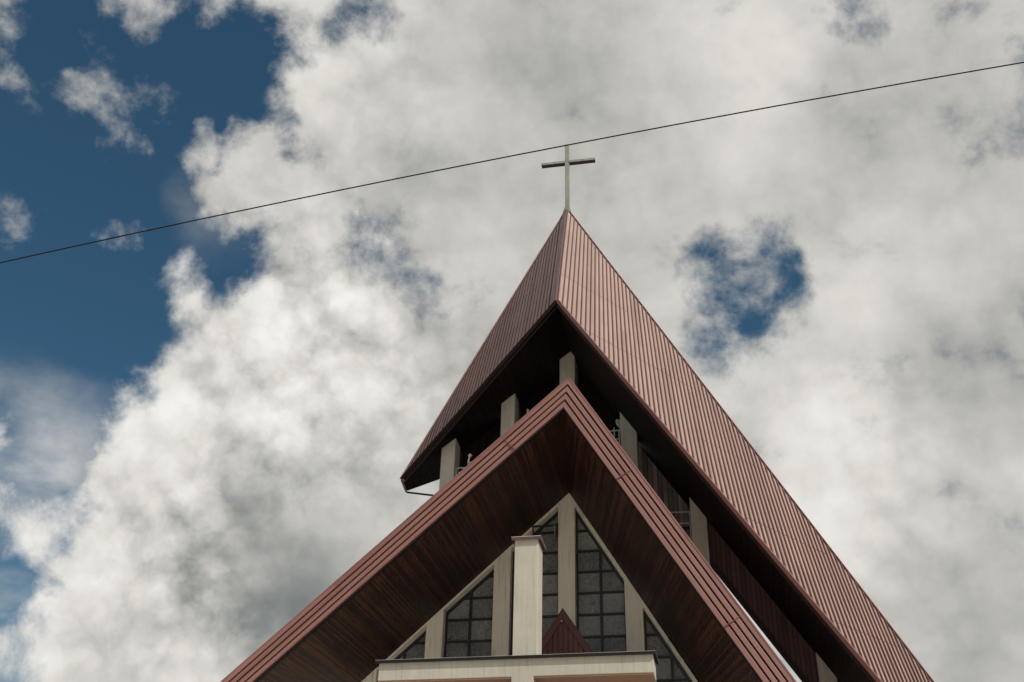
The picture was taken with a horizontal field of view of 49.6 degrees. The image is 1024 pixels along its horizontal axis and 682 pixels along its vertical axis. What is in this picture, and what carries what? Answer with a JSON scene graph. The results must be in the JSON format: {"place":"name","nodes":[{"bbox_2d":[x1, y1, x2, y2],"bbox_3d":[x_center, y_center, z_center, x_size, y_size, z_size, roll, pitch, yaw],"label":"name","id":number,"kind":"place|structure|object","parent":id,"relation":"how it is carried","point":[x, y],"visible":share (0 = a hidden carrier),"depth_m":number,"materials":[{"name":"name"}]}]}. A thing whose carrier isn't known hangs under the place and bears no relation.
{"place":"outdoors","nodes":[
{"label":"outdoors","id":0,"kind":"place"},
{"bbox_2d":[0,62,1023,262],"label":"overhead wire","id":1,"kind":"object","parent":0,"point":[520,154],"visible":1,"depth_m":21.69,"materials":[{"name":"black metal"}]},
{"bbox_2d":[0,0,1023,681],"label":"sky","id":2,"kind":"structure","parent":0,"point":[207,424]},
{"bbox_3d":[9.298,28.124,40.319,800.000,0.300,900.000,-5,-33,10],"label":"ground","id":3,"kind":"structure","parent":0,"visible":0},
{"bbox_2d":[220,378,796,681],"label":"church","id":4,"kind":"structure","parent":3,"relation":"on","point":[626,566],"depth_m":29.17,"materials":[{"name":"metal"}]},
{"bbox_2d":[395,631,425,658],"bbox_3d":[-3.107,10.776,30.514,1.345,5.789,0.150,-5,-33,10],"label":"window","id":5,"kind":"structure","parent":4,"relation":"in","point":[416,650],"depth_m":31.68,"materials":[{"name":"grey glass"}]},
{"bbox_2d":[444,569,493,657],"bbox_3d":[-1.243,9.890,30.664,1.430,7.527,0.150,-5,-33,10],"label":"window","id":6,"kind":"structure","parent":4,"relation":"in","point":[468,626],"depth_m":31.81,"materials":[{"name":"grey glass"}]},
{"bbox_2d":[510,512,557,654],"bbox_3d":[0.612,8.923,30.654,1.395,9.229,0.505,-5,-33,10],"label":"window","id":7,"kind":"structure","parent":4,"relation":"in","point":[548,531],"depth_m":32.14,"materials":[{"name":"grey glass"}]},
{"bbox_2d":[576,511,626,652],"bbox_3d":[2.491,8.879,30.472,1.395,9.193,0.150,-5,-33,10],"label":"window","id":8,"kind":"structure","parent":4,"relation":"in","point":[601,621],"depth_m":31.49,"materials":[{"name":"grey glass"}]},
{"bbox_2d":[644,612,691,681],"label":"window","id":9,"kind":"structure","parent":4,"relation":"in","point":[669,669],"depth_m":30.20,"materials":[{"name":"grey glass"}]},
{"bbox_2d":[670,511,691,540],"bbox_3d":[4.769,6.335,31.089,0.638,3.329,0.082,-5,-33,10],"label":"railing","id":10,"kind":"object","parent":4,"relation":"on","point":[687,528],"visible":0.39,"depth_m":31.70,"materials":[{"name":"metal"}]},
{"bbox_2d":[375,535,658,681],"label":"entrance portal","id":11,"kind":"object","parent":3,"relation":"on","point":[527,660],"visible":1,"depth_m":25.13,"materials":[{"name":"concrete"}]},
{"bbox_2d":[542,608,593,653],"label":"gable roof","id":12,"kind":"structure","parent":11,"relation":"on","point":[562,635],"depth_m":27.65,"materials":[{"name":"red metal"}]},
{"bbox_2d":[400,209,933,681],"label":"bell tower","id":13,"kind":"structure","parent":3,"relation":"on","point":[580,317],"depth_m":32.40,"materials":[{"name":"metal"}]},
{"bbox_2d":[541,144,594,211],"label":"cross","id":14,"kind":"object","parent":13,"relation":"on","point":[567,163],"visible":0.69,"depth_m":45.29,"materials":[{"name":"metal"}]},
{"bbox_2d":[610,427,619,443],"bbox_3d":[3.058,3.989,32.624,0.295,3.265,0.035,-5,-33,10],"label":"railing","id":15,"kind":"object","parent":13,"relation":"on","point":[614,430],"visible":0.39,"depth_m":33.35,"materials":[{"name":"grey metal"}]},
{"bbox_2d":[616,419,619,430],"bbox_3d":[3.218,2.511,33.451,0.137,0.381,0.225,-13,-35,21],"label":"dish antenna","id":16,"kind":"object","parent":13,"relation":"attached to","point":[618,422],"visible":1,"depth_m":33.52,"materials":[{"name":"grey metal"}]}
]}

